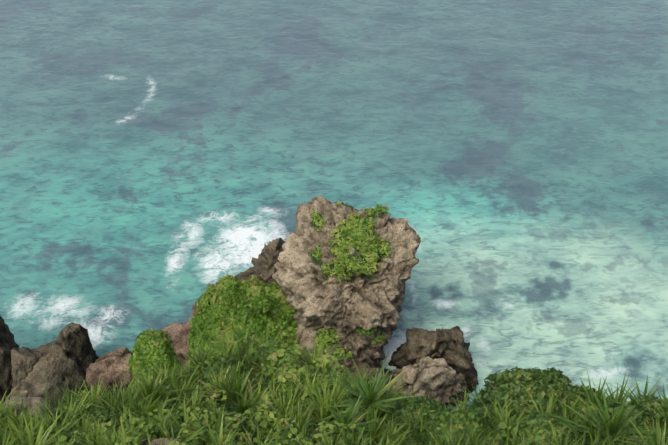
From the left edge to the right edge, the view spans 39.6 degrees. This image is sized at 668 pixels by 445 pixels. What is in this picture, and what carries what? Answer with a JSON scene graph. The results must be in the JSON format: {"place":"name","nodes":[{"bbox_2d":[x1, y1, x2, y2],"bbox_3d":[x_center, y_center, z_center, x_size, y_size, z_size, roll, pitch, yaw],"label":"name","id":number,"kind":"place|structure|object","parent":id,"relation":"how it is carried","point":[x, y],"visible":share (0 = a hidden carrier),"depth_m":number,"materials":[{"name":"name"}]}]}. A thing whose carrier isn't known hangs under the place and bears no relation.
{"place":"outdoors","nodes":[
{"label":"outdoors","id":0,"kind":"place"},
{"bbox_2d":[85,347,132,397],"bbox_3d":[-8.755,6.367,37.571,3.145,3.268,1.653,-17,45,-18],"label":"rock","id":1,"kind":"object","parent":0,"point":[108,368],"visible":0.35,"depth_m":36.51,"materials":[{"name":"brown stone"}]},
{"bbox_2d":[0,0,667,415],"bbox_3d":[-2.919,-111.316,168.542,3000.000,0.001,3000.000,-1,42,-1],"label":"sea water","id":2,"kind":"structure","parent":0,"point":[162,162],"depth_m":48.64,"materials":[{"name":"teal liquid"}]},
{"bbox_2d":[0,336,16,403],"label":"rock","id":3,"kind":"object","parent":2,"relation":"in","point":[5,367],"visible":0.19,"depth_m":36.17,"materials":[{"name":"brown stone"}]},
{"bbox_2d":[0,315,18,348],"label":"rock","id":4,"kind":"object","parent":2,"relation":"in","point":[5,333],"visible":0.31,"depth_m":36.02,"materials":[{"name":"brown stone"}]},
{"bbox_2d":[4,386,29,406],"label":"rock","id":5,"kind":"object","parent":2,"relation":"in","point":[15,393],"visible":0.1,"depth_m":35.91,"materials":[{"name":"stone"}]},
{"bbox_2d":[10,346,42,390],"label":"rock","id":6,"kind":"object","parent":2,"relation":"in","point":[24,360],"visible":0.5,"depth_m":35.70,"materials":[{"name":"brown stone"}]},
{"bbox_2d":[16,341,99,410],"bbox_3d":[-10.954,6.565,37.474,3.647,4.440,3.311,-1,42,-1],"label":"rock","id":7,"kind":"object","parent":2,"relation":"in","point":[55,365],"visible":0.29,"depth_m":35.94,"materials":[{"name":"grey stone"}]},
{"bbox_2d":[57,322,97,361],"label":"rock","id":8,"kind":"object","parent":2,"relation":"in","point":[73,338],"visible":0.31,"depth_m":36.37,"materials":[{"name":"stone"}]},
{"bbox_2d":[161,284,294,367],"bbox_3d":[-3.985,5.674,37.830,6.835,6.058,4.979,-16,45,-17],"label":"mossy rock","id":9,"kind":"object","parent":2,"relation":"in","point":[178,333],"visible":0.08,"depth_m":36.44,"materials":[{"name":"brown stone"}]},
{"bbox_2d":[127,202,389,390],"bbox_3d":[-2.904,3.341,36.319,11.092,6.269,5.332,-12,43,-13],"label":"shrub foliage","id":10,"kind":"object","parent":9,"relation":"on","point":[260,293],"visible":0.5,"depth_m":36.06,"materials":[{"name":"green plant"}]},
{"bbox_2d":[127,280,293,372],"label":"leaves","id":11,"kind":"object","parent":10,"relation":"on","point":[229,313],"depth_m":36.43,"materials":[{"name":"green plant"}]},
{"bbox_2d":[234,237,284,285],"bbox_3d":[-2.761,3.420,39.925,4.163,5.881,3.806,-30,50,-29],"label":"rock","id":12,"kind":"object","parent":2,"relation":"in","point":[264,269],"visible":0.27,"depth_m":38.54,"materials":[{"name":"stone"}]},
{"bbox_2d":[272,196,420,372],"bbox_3d":[0.479,3.063,38.075,5.782,8.252,5.736,-1,42,-1],"label":"rock","id":13,"kind":"object","parent":2,"relation":"in","point":[345,308],"visible":0.67,"depth_m":35.78,"materials":[{"name":"stone"}]},
{"bbox_2d":[309,201,391,362],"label":"creeping plants","id":14,"kind":"object","parent":13,"relation":"on","point":[370,240],"visible":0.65,"depth_m":35.77,"materials":[{"name":"green plant"}]},
{"bbox_2d":[341,362,393,384],"bbox_3d":[1.401,6.956,37.552,3.670,3.472,2.903,-1,42,-1],"label":"rock base","id":15,"kind":"object","parent":2,"relation":"in","point":[374,367],"visible":0.19,"depth_m":36.54,"materials":[{"name":"brown stone"}]},
{"bbox_2d":[390,356,468,407],"bbox_3d":[3.633,6.731,37.017,3.912,3.791,2.675,-1,42,-1],"label":"rock","id":16,"kind":"object","parent":2,"relation":"in","point":[438,379],"visible":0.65,"depth_m":35.98,"materials":[{"name":"stone"}]},
{"bbox_2d":[388,326,478,393],"bbox_3d":[4.250,5.598,38.206,3.989,4.043,2.675,12,43,13],"label":"rock","id":17,"kind":"object","parent":2,"relation":"in","point":[450,346],"visible":0.62,"depth_m":37.07,"materials":[{"name":"brown stone"}]},
{"bbox_2d":[151,363,582,444],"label":"clifftop ground","id":18,"kind":"structure","parent":0,"point":[228,411],"depth_m":15.67,"materials":[{"name":"green plant"}]},
{"bbox_2d":[2,397,59,428],"bbox_3d":[-5.240,3.439,16.075,1.091,0.785,0.952,-1,42,-1],"label":"rock in grass","id":19,"kind":"object","parent":18,"relation":"on","point":[32,401],"visible":0.15,"depth_m":15.91,"materials":[{"name":"stone"}]},
{"bbox_2d":[22,405,96,444],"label":"pandanus","id":20,"kind":"object","parent":18,"relation":"on","point":[46,427],"visible":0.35,"depth_m":13.99,"materials":[{"name":"green plant"}]},
{"bbox_2d":[66,406,121,444],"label":"shrub","id":21,"kind":"object","parent":18,"relation":"on","point":[102,413],"visible":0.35,"depth_m":14.57,"materials":[{"name":"green plant"}]},
{"bbox_2d":[141,438,180,444],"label":"rock in grass","id":22,"kind":"object","parent":18,"relation":"on","point":[154,441],"visible":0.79,"depth_m":13.15,"materials":[{"name":"stone"}]},
{"bbox_2d":[195,357,254,390],"bbox_3d":[-2.122,3.049,17.842,1.180,0.683,1.201,-1,42,-1],"label":"shrub","id":23,"kind":"object","parent":18,"relation":"on","point":[216,365],"visible":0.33,"depth_m":17.86,"materials":[{"name":"green plant"}]},
{"bbox_2d":[248,346,294,371],"bbox_3d":[-1.306,3.009,19.463,1.030,0.615,1.001,-1,42,-1],"label":"shrub","id":24,"kind":"object","parent":18,"relation":"on","point":[268,353],"visible":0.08,"depth_m":19.51,"materials":[{"name":"green plant"}]},
{"bbox_2d":[0,322,667,444],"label":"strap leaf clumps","id":25,"kind":"object","parent":18,"relation":"on","point":[149,390],"visible":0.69,"depth_m":15.25,"materials":[{"name":"green plant"}]},
{"bbox_2d":[0,334,667,444],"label":"broad leaf plants","id":26,"kind":"object","parent":18,"relation":"on","point":[197,425],"visible":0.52,"depth_m":14.87,"materials":[{"name":"green plant"}]},
{"bbox_2d":[306,391,384,444],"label":"pandanus","id":27,"kind":"object","parent":18,"relation":"on","point":[349,419],"visible":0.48,"depth_m":14.25,"materials":[{"name":"green plant"}]},
{"bbox_2d":[317,351,423,427],"bbox_3d":[0.610,2.866,15.233,1.544,1.683,1.741,23,47,23],"label":"pandanus","id":28,"kind":"object","parent":18,"relation":"on","point":[371,395],"visible":0.77,"depth_m":15.17,"materials":[{"name":"green plant"}]},
{"bbox_2d":[373,362,412,401],"bbox_3d":[0.895,3.210,17.337,1.252,1.078,1.137,-1,42,-1],"label":"grass tuft","id":29,"kind":"object","parent":18,"relation":"on","point":[392,391],"visible":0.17,"depth_m":17.27,"materials":[{"name":"green plant"}]},
{"bbox_2d":[385,395,452,433],"bbox_3d":[1.464,3.438,15.843,1.242,0.662,1.268,-1,42,-1],"label":"shrub","id":30,"kind":"object","parent":18,"relation":"on","point":[404,403],"visible":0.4,"depth_m":15.84,"materials":[{"name":"green plant"}]},
{"bbox_2d":[417,408,498,444],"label":"shrub","id":31,"kind":"object","parent":18,"relation":"on","point":[442,418],"visible":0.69,"depth_m":14.44,"materials":[{"name":"green plant"}]},
{"bbox_2d":[444,386,477,408],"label":"grass tuft","id":32,"kind":"object","parent":18,"relation":"on","point":[464,401],"visible":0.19,"depth_m":16.52,"materials":[{"name":"green plant"}]},
{"bbox_2d":[455,385,491,406],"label":"grass tuft","id":33,"kind":"object","parent":18,"relation":"on","point":[468,404],"visible":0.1,"depth_m":16.42,"materials":[{"name":"green plant"}]},
{"bbox_2d":[471,366,574,425],"bbox_3d":[3.476,3.189,15.994,2.171,1.116,1.971,-1,42,-1],"label":"shrub","id":34,"kind":"object","parent":18,"relation":"on","point":[516,383],"depth_m":15.92,"materials":[{"name":"green plant"}]},
{"bbox_2d":[511,412,582,444],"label":"shrub","id":35,"kind":"object","parent":18,"relation":"on","point":[539,428],"visible":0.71,"depth_m":13.68,"materials":[{"name":"green plant"}]},
{"bbox_2d":[555,384,607,417],"bbox_3d":[4.185,3.211,15.809,1.212,0.713,1.277,-1,42,-1],"label":"shrub foliage","id":36,"kind":"object","parent":18,"relation":"on","point":[578,389],"visible":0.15,"depth_m":15.76,"materials":[{"name":"green plant"}]},
{"bbox_2d":[570,372,625,411],"bbox_3d":[4.372,3.146,15.457,0.879,1.286,1.377,-18,45,-19],"label":"pandanus","id":37,"kind":"object","parent":18,"relation":"on","point":[592,399],"visible":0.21,"depth_m":15.53,"materials":[{"name":"green plant"}]},
{"bbox_2d":[574,373,639,414],"bbox_3d":[4.683,3.067,15.416,1.476,1.224,1.090,20,46,21],"label":"pandanus","id":38,"kind":"object","parent":18,"relation":"on","point":[620,395],"visible":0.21,"depth_m":15.37,"materials":[{"name":"green plant"}]},
{"bbox_2d":[549,389,665,444],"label":"pandanus","id":39,"kind":"object","parent":18,"relation":"on","point":[615,424],"visible":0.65,"depth_m":13.31,"materials":[{"name":"green plant"}]},
{"bbox_2d":[585,399,664,443],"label":"shrub","id":40,"kind":"object","parent":18,"relation":"on","point":[646,415],"visible":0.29,"depth_m":13.86,"materials":[{"name":"green plant"}]},
{"bbox_2d":[606,374,662,403],"bbox_3d":[5.139,3.002,15.305,1.417,1.189,1.290,-1,42,-1],"label":"grass tuft","id":41,"kind":"object","parent":18,"relation":"on","point":[644,394],"visible":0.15,"depth_m":15.39,"materials":[{"name":"green plant"}]},
{"bbox_2d":[630,393,667,421],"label":"shrub","id":42,"kind":"object","parent":18,"relation":"on","point":[660,403],"visible":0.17,"depth_m":14.69,"materials":[{"name":"green plant"}]},
{"bbox_2d":[631,389,667,442],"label":"pandanus","id":43,"kind":"object","parent":18,"relation":"on","point":[652,431],"visible":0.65,"depth_m":13.21,"materials":[{"name":"green plant"}]},
{"bbox_2d":[635,386,664,399],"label":"grass tuft","id":44,"kind":"object","parent":18,"relation":"on","point":[658,392],"visible":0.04,"depth_m":15.28,"materials":[{"name":"green plant"}]}
]}

